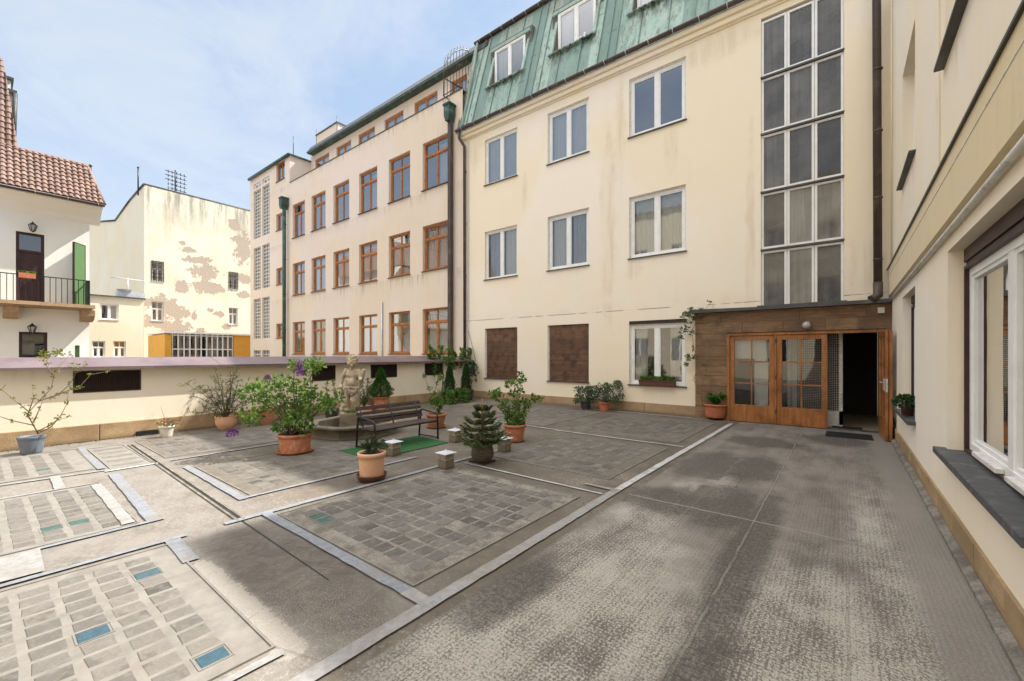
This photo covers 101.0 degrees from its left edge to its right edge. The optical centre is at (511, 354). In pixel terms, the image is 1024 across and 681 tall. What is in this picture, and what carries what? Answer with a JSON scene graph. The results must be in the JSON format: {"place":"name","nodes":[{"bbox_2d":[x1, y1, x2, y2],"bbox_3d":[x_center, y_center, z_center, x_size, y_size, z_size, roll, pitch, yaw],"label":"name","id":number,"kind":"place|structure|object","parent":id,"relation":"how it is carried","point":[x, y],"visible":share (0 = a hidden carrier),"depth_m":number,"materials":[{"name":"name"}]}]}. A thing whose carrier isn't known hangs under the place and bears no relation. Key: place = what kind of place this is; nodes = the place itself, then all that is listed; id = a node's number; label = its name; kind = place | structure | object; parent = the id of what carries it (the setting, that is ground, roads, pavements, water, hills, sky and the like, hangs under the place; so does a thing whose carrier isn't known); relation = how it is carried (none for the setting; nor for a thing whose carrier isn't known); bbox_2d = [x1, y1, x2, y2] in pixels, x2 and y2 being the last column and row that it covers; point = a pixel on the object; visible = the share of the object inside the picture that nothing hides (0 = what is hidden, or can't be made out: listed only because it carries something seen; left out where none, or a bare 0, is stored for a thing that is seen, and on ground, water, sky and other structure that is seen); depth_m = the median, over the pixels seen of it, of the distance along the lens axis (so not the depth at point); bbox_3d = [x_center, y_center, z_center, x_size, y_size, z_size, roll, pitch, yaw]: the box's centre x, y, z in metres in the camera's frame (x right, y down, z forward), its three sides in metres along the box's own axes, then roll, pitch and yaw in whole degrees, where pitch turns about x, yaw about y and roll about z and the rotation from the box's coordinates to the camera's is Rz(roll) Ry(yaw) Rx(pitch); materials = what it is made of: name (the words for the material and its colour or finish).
{"place":"outdoors","nodes":[
{"label":"outdoors","id":0,"kind":"place"},
{"bbox_2d":[0,58,105,357],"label":"white house","id":1,"kind":"structure","parent":0,"point":[60,202],"depth_m":17.44,"materials":[{"name":"paint"}]},
{"bbox_2d":[16,231,43,301],"bbox_3d":[-19.829,-3.476,17.347,0.500,3.444,1.267,0,0,38],"label":"door","id":2,"kind":"structure","parent":1,"relation":"in","point":[29,246],"depth_m":17.29,"materials":[{"name":"brown wood"}]},
{"bbox_2d":[19,332,46,356],"bbox_3d":[-19.778,0.516,17.412,0.500,3.369,1.273,0,0,38],"label":"door","id":3,"kind":"structure","parent":1,"relation":"in","point":[30,344],"depth_m":17.52,"materials":[{"name":"brown wood"}]},
{"bbox_2d":[89,294,145,356],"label":"annex building","id":4,"kind":"structure","parent":0,"point":[116,327],"depth_m":29.24,"materials":[{"name":"paint"}]},
{"bbox_2d":[92,341,104,356],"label":"window","id":5,"kind":"structure","parent":4,"relation":"in","point":[98,347],"depth_m":28.75,"materials":[{"name":"white paint"}]},
{"bbox_2d":[99,304,118,320],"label":"window","id":6,"kind":"structure","parent":4,"relation":"in","point":[107,311],"depth_m":29.12,"materials":[{"name":"white paint"}]},
{"bbox_2d":[113,341,125,356],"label":"window","id":7,"kind":"structure","parent":4,"relation":"in","point":[119,347],"depth_m":29.59,"materials":[{"name":"white paint"}]},
{"bbox_2d":[112,277,144,297],"bbox_3d":[-27.279,-4.692,29.978,1.050,1.491,1.802,0,0,38],"label":"satellite dish","id":8,"kind":"object","parent":4,"relation":"on","point":[127,292],"visible":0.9,"depth_m":29.91,"materials":[{"name":"metal"}]},
{"bbox_2d":[147,331,249,356],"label":"glazed pavilion","id":9,"kind":"structure","parent":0,"point":[177,344],"depth_m":27.87,"materials":[{"name":"orange paint"}]},
{"bbox_2d":[0,0,539,220],"label":"sky","id":10,"kind":"structure","parent":0,"point":[213,93],"materials":[{"name":"blue"}]},
{"bbox_2d":[247,39,488,356],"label":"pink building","id":11,"kind":"structure","parent":0,"point":[356,236],"depth_m":19.68,"materials":[{"name":"paint"}]},
{"bbox_2d":[291,201,304,238],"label":"window","id":12,"kind":"structure","parent":11,"relation":"in","point":[300,208],"depth_m":23.60,"materials":[{"name":"orange wood"}]},
{"bbox_2d":[293,261,304,295],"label":"window","id":13,"kind":"structure","parent":11,"relation":"in","point":[299,267],"depth_m":23.65,"materials":[{"name":"orange wood"}]},
{"bbox_2d":[295,321,304,353],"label":"window","id":14,"kind":"structure","parent":11,"relation":"in","point":[299,326],"depth_m":23.64,"materials":[{"name":"orange wood"}]},
{"bbox_2d":[310,256,325,292],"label":"window","id":15,"kind":"structure","parent":11,"relation":"in","point":[319,263],"depth_m":22.32,"materials":[{"name":"orange wood"}]},
{"bbox_2d":[310,191,325,231],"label":"window","id":16,"kind":"structure","parent":11,"relation":"in","point":[319,200],"depth_m":22.52,"materials":[{"name":"orange wood"}]},
{"bbox_2d":[314,319,325,353],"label":"window","id":17,"kind":"structure","parent":11,"relation":"in","point":[319,325],"depth_m":22.32,"materials":[{"name":"orange wood"}]},
{"bbox_2d":[332,249,349,288],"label":"window","id":18,"kind":"structure","parent":11,"relation":"in","point":[342,257],"depth_m":21.13,"materials":[{"name":"orange wood"}]},
{"bbox_2d":[332,181,349,223],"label":"window","id":19,"kind":"structure","parent":11,"relation":"in","point":[342,190],"depth_m":21.59,"materials":[{"name":"orange wood"}]},
{"bbox_2d":[335,317,348,353],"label":"window","id":20,"kind":"structure","parent":11,"relation":"in","point":[341,324],"depth_m":21.08,"materials":[{"name":"orange wood"}]},
{"bbox_2d":[357,168,376,214],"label":"window","id":21,"kind":"structure","parent":11,"relation":"in","point":[368,179],"depth_m":19.83,"materials":[{"name":"orange wood"}]},
{"bbox_2d":[358,241,377,283],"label":"window","id":22,"kind":"structure","parent":11,"relation":"in","point":[368,251],"depth_m":19.65,"materials":[{"name":"orange wood"}]},
{"bbox_2d":[361,314,376,353],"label":"window","id":23,"kind":"structure","parent":11,"relation":"in","point":[368,322],"depth_m":19.64,"materials":[{"name":"orange wood"}]},
{"bbox_2d":[386,111,402,128],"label":"window","id":24,"kind":"structure","parent":11,"relation":"in","point":[397,118],"depth_m":20.27,"materials":[{"name":"orange wood"}]},
{"bbox_2d":[387,152,409,203],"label":"window","id":25,"kind":"structure","parent":11,"relation":"in","point":[400,166],"depth_m":18.73,"materials":[{"name":"orange wood"}]},
{"bbox_2d":[387,232,410,278],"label":"window","id":26,"kind":"structure","parent":11,"relation":"in","point":[400,244],"depth_m":18.15,"materials":[{"name":"orange wood"}]},
{"bbox_2d":[391,311,409,353],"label":"window","id":27,"kind":"structure","parent":11,"relation":"in","point":[400,321],"depth_m":18.09,"materials":[{"name":"orange wood"}]},
{"bbox_2d":[415,92,436,112],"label":"window","id":28,"kind":"structure","parent":11,"relation":"in","point":[431,99],"depth_m":18.88,"materials":[{"name":"orange wood"}]},
{"bbox_2d":[421,221,447,272],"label":"window","id":29,"kind":"structure","parent":11,"relation":"in","point":[436,236],"depth_m":16.76,"materials":[{"name":"orange wood"}]},
{"bbox_2d":[421,135,447,191],"bbox_3d":[-2.789,-7.500,16.737,2.020,2.400,0.800,0,0,38],"label":"window","id":30,"kind":"structure","parent":11,"relation":"in","point":[436,152],"depth_m":16.86,"materials":[{"name":"orange wood"}]},
{"bbox_2d":[425,307,447,353],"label":"window","id":31,"kind":"structure","parent":11,"relation":"in","point":[436,319],"depth_m":16.67,"materials":[{"name":"orange wood"}]},
{"bbox_2d":[443,45,470,99],"bbox_3d":[-2.091,-10.962,16.345,0.043,2.696,1.587,0,0,38],"label":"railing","id":32,"kind":"object","parent":11,"relation":"attached to","point":[453,83],"visible":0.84,"depth_m":16.15,"materials":[{"name":"metal"}]},
{"bbox_2d":[0,398,1018,680],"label":"terrace floor","id":33,"kind":"structure","parent":0,"point":[750,552],"depth_m":3.00,"materials":[{"name":"grey concrete"}]},
{"bbox_2d":[0,548,44,581],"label":"sealing tape","id":34,"kind":"object","parent":33,"relation":"on","point":[19,564],"visible":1,"depth_m":3.08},
{"bbox_2d":[0,449,96,483],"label":"glass block panel","id":35,"kind":"structure","parent":33,"relation":"on","point":[27,467],"depth_m":5.88,"materials":[{"name":"glass"}]},
{"bbox_2d":[0,348,109,454],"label":"potted shrub","id":36,"kind":"object","parent":33,"relation":"on","point":[30,444],"visible":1,"depth_m":6.63,"materials":[{"name":"green plant"}]},
{"bbox_2d":[0,482,139,556],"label":"glass block panel","id":37,"kind":"structure","parent":33,"relation":"on","point":[33,521],"depth_m":3.98,"materials":[{"name":"glass"}]},
{"bbox_2d":[91,483,134,524],"bbox_3d":[-4.216,1.535,4.425,1.860,0.001,0.099,0,0,39],"label":"sealing tape","id":38,"kind":"object","parent":37,"relation":"on","point":[117,509],"visible":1,"depth_m":4.32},
{"bbox_2d":[77,447,105,468],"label":"sealing tape","id":39,"kind":"object","parent":33,"relation":"on","point":[95,462],"visible":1,"depth_m":6.23,"materials":[{"name":"stone"}]},
{"bbox_2d":[0,533,187,586],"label":"sealing tape","id":40,"kind":"object","parent":33,"relation":"on","point":[70,566],"visible":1,"depth_m":3.13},
{"bbox_2d":[38,517,163,548],"bbox_3d":[-3.518,1.537,3.658,0.062,0.001,0.801,0,0,38],"label":"sealing tape","id":41,"kind":"object","parent":33,"relation":"on","point":[61,542],"visible":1,"depth_m":3.60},
{"bbox_2d":[87,444,152,469],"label":"glass block panel","id":42,"kind":"structure","parent":33,"relation":"on","point":[114,457],"depth_m":6.33,"materials":[{"name":"glass"}]},
{"bbox_2d":[108,473,158,520],"bbox_3d":[-4.240,1.536,4.686,2.382,0.001,0.109,0,0,40],"label":"sealing tape","id":43,"kind":"object","parent":33,"relation":"on","point":[143,508],"visible":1,"depth_m":4.50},
{"bbox_2d":[0,544,275,680],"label":"glass block panel","id":44,"kind":"structure","parent":33,"relation":"on","point":[162,613],"depth_m":2.39,"materials":[{"name":"glass"}]},
{"bbox_2d":[156,408,177,437],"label":"potted flowers","id":45,"kind":"object","parent":33,"relation":"on","point":[166,428],"visible":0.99,"depth_m":7.87,"materials":[{"name":"ceramic"}]},
{"bbox_2d":[165,538,199,562],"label":"sealing tape","id":46,"kind":"object","parent":33,"relation":"on","point":[181,549],"visible":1,"depth_m":3.31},
{"bbox_2d":[135,425,287,457],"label":"glass block panel","id":47,"kind":"structure","parent":33,"relation":"on","point":[176,446],"depth_m":7.49,"materials":[{"name":"glass"}]},
{"bbox_2d":[177,364,251,430],"bbox_3d":[-5.971,0.878,8.538,1.408,1.345,0.760,0,0,0],"label":"potted shrub","id":48,"kind":"object","parent":33,"relation":"on","point":[225,420],"visible":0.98,"depth_m":8.55,"materials":[{"name":"green plant"}]},
{"bbox_2d":[183,466,246,499],"bbox_3d":[-3.664,1.536,5.144,2.080,0.001,0.093,0,0,39],"label":"sealing tape","id":49,"kind":"object","parent":33,"relation":"on","point":[225,488],"visible":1,"depth_m":5.02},
{"bbox_2d":[128,444,328,579],"bbox_3d":[-3.896,1.543,5.059,6.822,0.014,0.075,0,0,39],"label":"drain channel","id":50,"kind":"object","parent":33,"relation":"on","point":[172,473],"visible":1,"depth_m":4.72,"materials":[{"name":"metal"}]},
{"bbox_2d":[227,648,285,680],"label":"sealing tape","id":51,"kind":"object","parent":33,"relation":"on","point":[259,663],"visible":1,"depth_m":2.09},
{"bbox_2d":[254,396,275,425],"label":"potted bush","id":52,"kind":"object","parent":33,"relation":"on","point":[268,415],"visible":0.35,"depth_m":9.21,"materials":[{"name":"orange plant"}]},
{"bbox_2d":[225,356,345,454],"bbox_3d":[-3.564,0.783,6.673,1.774,1.534,0.914,0,0,2],"label":"potted lilac","id":53,"kind":"object","parent":33,"relation":"on","point":[295,440],"visible":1,"depth_m":6.58,"materials":[{"name":"plant"}]},
{"bbox_2d":[194,441,408,494],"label":"glass block panel","id":54,"kind":"structure","parent":33,"relation":"on","point":[252,475],"depth_m":5.76,"materials":[{"name":"glass"}]},
{"bbox_2d":[245,456,415,497],"bbox_3d":[-2.163,1.537,5.424,0.069,0.001,2.350,0,0,38],"label":"sealing tape","id":55,"kind":"object","parent":33,"relation":"on","point":[320,479],"visible":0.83,"depth_m":5.11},
{"bbox_2d":[323,379,338,417],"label":"potted shrub","id":56,"kind":"object","parent":33,"relation":"on","point":[333,414],"visible":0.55,"depth_m":9.84,"materials":[{"name":"green plant"}]},
{"bbox_2d":[262,512,410,592],"bbox_3d":[-1.528,1.536,3.412,2.180,0.001,0.093,0,0,38],"label":"sealing tape","id":57,"kind":"object","parent":33,"relation":"on","point":[382,577],"visible":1,"depth_m":3.22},
{"bbox_2d":[309,414,400,440],"bbox_3d":[-3.108,1.433,8.374,1.677,0.235,1.677,0,0,-23],"label":"fountain basin","id":58,"kind":"object","parent":33,"relation":"on","point":[328,429],"visible":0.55,"depth_m":7.71,"materials":[{"name":"stone"}]},
{"bbox_2d":[338,354,365,426],"bbox_3d":[-3.285,0.730,8.690,0.551,1.488,0.341,0,0,0],"label":"cherub statue","id":59,"kind":"object","parent":58,"relation":"on","point":[353,386],"visible":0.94,"depth_m":8.61,"materials":[{"name":"stone"}]},
{"bbox_2d":[223,449,497,523],"bbox_3d":[-1.390,1.538,5.356,0.086,0.001,3.900,0,0,39],"label":"sealing tape","id":60,"kind":"object","parent":33,"relation":"on","point":[295,504],"visible":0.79,"depth_m":4.60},
{"bbox_2d":[360,377,372,411],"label":"potted shrub","id":61,"kind":"object","parent":33,"relation":"on","point":[364,400],"visible":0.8,"depth_m":10.38,"materials":[{"name":"green plant"}]},
{"bbox_2d":[356,434,391,483],"bbox_3d":[-1.726,1.262,5.202,0.373,0.576,0.363,0,0,38],"label":"potted shrub","id":62,"kind":"object","parent":33,"relation":"on","point":[371,465],"visible":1,"depth_m":5.11,"materials":[{"name":"ceramic"}]},
{"bbox_2d":[368,367,394,409],"bbox_3d":[-3.669,0.948,11.834,0.727,1.203,0.735,0,0,-24],"label":"potted conifer","id":63,"kind":"object","parent":33,"relation":"on","point":[381,380],"visible":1,"depth_m":11.72,"materials":[{"name":"plant"}]},
{"bbox_2d":[385,439,401,456],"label":"vent block","id":64,"kind":"structure","parent":33,"relation":"on","point":[394,450],"depth_m":6.42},
{"bbox_2d":[339,436,448,456],"bbox_3d":[-1.931,1.542,7.080,0.930,0.008,1.580,0,0,38],"label":"green mat","id":65,"kind":"object","parent":33,"relation":"on","point":[408,444],"visible":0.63,"depth_m":7.21,"materials":[{"name":"carpet"}]},
{"bbox_2d":[355,400,438,448],"bbox_3d":[-1.978,1.204,7.383,0.572,0.695,1.354,0,0,38],"label":"park bench","id":66,"kind":"object","parent":65,"relation":"on","point":[375,428],"visible":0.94,"depth_m":7.40,"materials":[{"name":"black metal"}]},
{"bbox_2d":[400,587,434,606],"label":"sealing tape","id":67,"kind":"object","parent":33,"relation":"on","point":[417,596],"visible":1,"depth_m":2.68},
{"bbox_2d":[277,467,579,587],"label":"glass block panel","id":68,"kind":"structure","parent":33,"relation":"on","point":[396,529],"depth_m":4.00,"materials":[{"name":"glass"}]},
{"bbox_2d":[422,345,454,428],"bbox_3d":[-1.580,0.669,8.960,0.652,1.762,0.497,0,0,38],"label":"potted tree","id":69,"kind":"object","parent":33,"relation":"on","point":[441,415],"visible":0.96,"depth_m":8.92,"materials":[{"name":"green plant"}]},
{"bbox_2d":[435,449,455,469],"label":"vent block","id":70,"kind":"structure","parent":33,"relation":"on","point":[445,459],"depth_m":5.69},
{"bbox_2d":[435,365,467,404],"bbox_3d":[-1.968,0.979,13.273,0.786,1.284,1.057,0,0,38],"label":"potted thuja","id":71,"kind":"object","parent":33,"relation":"on","point":[449,380],"visible":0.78,"depth_m":13.35,"materials":[{"name":"plant"}]},
{"bbox_2d":[289,490,618,680],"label":"sealing tape","id":72,"kind":"object","parent":33,"relation":"on","point":[334,660],"visible":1,"depth_m":2.57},
{"bbox_2d":[448,427,461,442],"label":"vent block","id":73,"kind":"structure","parent":33,"relation":"on","point":[453,434],"depth_m":7.41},
{"bbox_2d":[455,363,473,402],"bbox_3d":[-1.620,0.959,13.948,0.857,1.327,0.881,0,0,-24],"label":"potted thuja","id":74,"kind":"object","parent":33,"relation":"on","point":[469,390],"visible":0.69,"depth_m":14.06,"materials":[{"name":"plant"}]},
{"bbox_2d":[457,400,511,464],"bbox_3d":[-0.369,1.090,6.055,0.814,0.916,0.810,0,0,-17],"label":"potted fir","id":75,"kind":"object","parent":33,"relation":"on","point":[482,451],"visible":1,"depth_m":6.00,"materials":[{"name":"plant"}]},
{"bbox_2d":[498,436,512,452],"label":"vent block","id":76,"kind":"structure","parent":33,"relation":"on","point":[504,447],"depth_m":6.67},
{"bbox_2d":[485,371,543,442],"bbox_3d":[0.046,0.919,7.534,1.036,1.263,0.492,0,0,0],"label":"potted hydrangea","id":77,"kind":"object","parent":33,"relation":"on","point":[515,428],"visible":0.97,"depth_m":7.45,"materials":[{"name":"plant"}]},
{"bbox_2d":[485,407,600,425],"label":"glass block panel","id":78,"kind":"structure","parent":33,"relation":"on","point":[542,416],"depth_m":10.68,"materials":[{"name":"grey glass"}]},
{"bbox_2d":[493,434,666,479],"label":"glass block panel","id":79,"kind":"structure","parent":33,"relation":"on","point":[601,458],"depth_m":6.51,"materials":[{"name":"glass"}]},
{"bbox_2d":[573,385,599,409],"bbox_3d":[2.098,1.203,11.931,0.766,0.695,0.605,0,0,9],"label":"potted bush","id":80,"kind":"object","parent":33,"relation":"on","point":[586,402],"visible":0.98,"depth_m":11.83,"materials":[{"name":"green plant"}]},
{"bbox_2d":[593,380,623,411],"bbox_3d":[2.650,1.121,11.564,0.896,0.859,0.631,0,0,-11],"label":"potted bush","id":81,"kind":"object","parent":33,"relation":"on","point":[604,402],"visible":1,"depth_m":11.48,"materials":[{"name":"green plant"}]},
{"bbox_2d":[566,414,714,442],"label":"glass block panel","id":82,"kind":"structure","parent":33,"relation":"on","point":[662,429],"depth_m":8.93,"materials":[{"name":"grey glass"}]},
{"bbox_2d":[614,423,731,489],"bbox_3d":[3.033,1.537,7.093,0.098,0.001,5.900,0,0,39],"label":"sealing tape","id":83,"kind":"object","parent":33,"relation":"on","point":[642,474],"visible":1,"depth_m":6.06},
{"bbox_2d":[455,0,892,440],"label":"cream building","id":84,"kind":"structure","parent":33,"relation":"on","point":[640,177],"depth_m":10.89,"materials":[{"name":"paint"}]},
{"bbox_2d":[483,226,517,280],"bbox_3d":[-0.192,-3.465,14.684,1.940,2.190,0.745,0,0,38],"label":"window","id":85,"kind":"structure","parent":84,"relation":"in","point":[501,245],"depth_m":14.54,"materials":[{"name":"white paint"}]},
{"bbox_2d":[484,129,517,186],"bbox_3d":[-0.192,-6.745,14.684,1.940,2.110,0.745,0,0,38],"label":"window","id":86,"kind":"structure","parent":84,"relation":"in","point":[501,151],"depth_m":14.54,"materials":[{"name":"glass"}]},
{"bbox_2d":[546,208,589,271],"bbox_3d":[1.883,-3.465,13.052,1.940,2.190,0.745,0,0,38],"label":"window","id":87,"kind":"structure","parent":84,"relation":"in","point":[568,233],"depth_m":12.89,"materials":[{"name":"white paint"}]},
{"bbox_2d":[546,98,589,165],"bbox_3d":[1.883,-6.745,13.052,1.940,2.110,0.745,0,0,38],"label":"window","id":88,"kind":"structure","parent":84,"relation":"in","point":[568,127],"depth_m":12.90,"materials":[{"name":"glass"}]},
{"bbox_2d":[638,376,675,386],"bbox_3d":[3.804,0.685,11.059,0.961,0.260,0.191,0,0,38],"label":"window box","id":89,"kind":"object","parent":84,"relation":"on","point":[656,380],"visible":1,"depth_m":10.99,"materials":[{"name":"brown plastic"}]},
{"bbox_2d":[627,322,686,387],"bbox_3d":[4.005,0.000,11.383,2.000,2.140,0.745,0,0,38],"label":"window","id":90,"kind":"structure","parent":84,"relation":"in","point":[655,349],"depth_m":11.51,"materials":[{"name":"white paint"}]},
{"bbox_2d":[627,185,686,259],"bbox_3d":[4.005,-3.465,11.383,2.000,2.190,0.745,0,0,38],"label":"window","id":91,"kind":"structure","parent":84,"relation":"in","point":[657,219],"depth_m":11.20,"materials":[{"name":"white paint"}]},
{"bbox_2d":[627,57,686,138],"bbox_3d":[4.005,-6.745,11.383,2.000,2.110,0.745,0,0,38],"label":"window","id":92,"kind":"structure","parent":84,"relation":"in","point":[658,96],"depth_m":11.58,"materials":[{"name":"glass"}]},
{"bbox_2d":[677,300,729,414],"bbox_3d":[4.637,0.064,10.221,1.237,2.778,0.457,0,0,38],"label":"climbing vine","id":93,"kind":"object","parent":84,"relation":"attached to","point":[688,315],"visible":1,"depth_m":10.29,"materials":[{"name":"green plant"}]},
{"bbox_2d":[730,335,775,423],"bbox_3d":[5.473,0.557,9.597,0.925,1.963,0.067,0,0,38],"label":"door","id":94,"kind":"structure","parent":84,"relation":"in","point":[738,412],"depth_m":9.60,"materials":[{"name":"orange wood"}]},
{"bbox_2d":[777,334,826,428],"bbox_3d":[6.200,0.557,9.038,0.890,1.963,0.046,0,0,38],"label":"door","id":95,"kind":"structure","parent":84,"relation":"in","point":[805,417],"depth_m":9.02,"materials":[{"name":"orange wood"}]},
{"bbox_2d":[760,0,844,304],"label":"stair window","id":96,"kind":"structure","parent":84,"relation":"in","point":[802,77],"depth_m":9.24,"materials":[{"name":"glass"}]},
{"bbox_2d":[879,331,888,440],"bbox_3d":[6.894,0.557,7.856,0.123,1.963,0.890,0,0,38],"label":"door","id":97,"kind":"structure","parent":84,"relation":"in","point":[883,336],"depth_m":7.57,"materials":[{"name":"orange wood"}]},
{"bbox_2d":[889,330,892,440],"bbox_3d":[6.952,0.556,7.816,0.046,1.963,0.880,0,0,35],"label":"door","id":98,"kind":"structure","parent":84,"relation":"in","point":[891,331],"depth_m":7.46,"materials":[{"name":"orange wood"}]},
{"bbox_2d":[703,392,727,419],"bbox_3d":[4.852,1.193,10.051,0.566,0.710,0.601,0,0,38],"label":"potted hosta","id":99,"kind":"object","parent":33,"relation":"on","point":[715,411],"visible":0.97,"depth_m":9.92,"materials":[{"name":"orange ceramic"}]},
{"bbox_2d":[825,431,873,440],"bbox_3d":[6.399,1.539,8.021,0.700,0.020,0.580,0,0,38],"label":"door mat","id":100,"kind":"object","parent":33,"relation":"on","point":[849,435],"depth_m":7.96,"materials":[{"name":"black rubber"}]},
{"bbox_2d":[887,0,1023,680],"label":"wing building","id":101,"kind":"structure","parent":33,"relation":"on","point":[955,269],"depth_m":3.42,"materials":[{"name":"paint"}]},
{"bbox_2d":[891,393,914,415],"bbox_3d":[5.529,0.695,5.889,0.343,0.309,0.355,0,0,-11],"label":"sill pot","id":102,"kind":"object","parent":101,"relation":"on","point":[908,408],"visible":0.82,"depth_m":5.85,"materials":[{"name":"green plant"}]},
{"bbox_2d":[911,304,914,411],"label":"window","id":103,"kind":"structure","parent":101,"relation":"in","point":[912,307],"depth_m":6.58,"materials":[{"name":"white paint"}]},
{"bbox_2d":[964,224,1023,497],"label":"window","id":104,"kind":"structure","parent":101,"relation":"in","point":[994,280],"depth_m":3.11,"materials":[{"name":"white paint"}]},
{"bbox_3d":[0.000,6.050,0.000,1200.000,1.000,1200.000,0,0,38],"label":"ground","id":105,"kind":"structure","parent":0,"visible":0},
{"bbox_2d":[89,183,249,356],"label":"peeling building","id":106,"kind":"structure","parent":105,"relation":"on","point":[185,257],"depth_m":35.07,"materials":[{"name":"paint"}]},
{"bbox_2d":[151,260,163,281],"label":"window","id":107,"kind":"structure","parent":106,"relation":"in","point":[157,267],"depth_m":33.11,"materials":[{"name":"glass"}]},
{"bbox_2d":[152,301,163,321],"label":"window","id":108,"kind":"structure","parent":106,"relation":"in","point":[157,307],"depth_m":33.25,"materials":[{"name":"white paint"}]},
{"bbox_2d":[0,356,473,450],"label":"parapet wall","id":109,"kind":"structure","parent":105,"relation":"on","point":[127,397],"depth_m":8.15,"materials":[{"name":"paint"}]},
{"bbox_2d":[426,331,475,376],"bbox_3d":[-2.069,0.250,14.534,0.699,2.205,2.226,0,0,38],"label":"ivy","id":110,"kind":"object","parent":109,"relation":"attached to","point":[432,355],"visible":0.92,"depth_m":14.30,"materials":[{"name":"green plant"}]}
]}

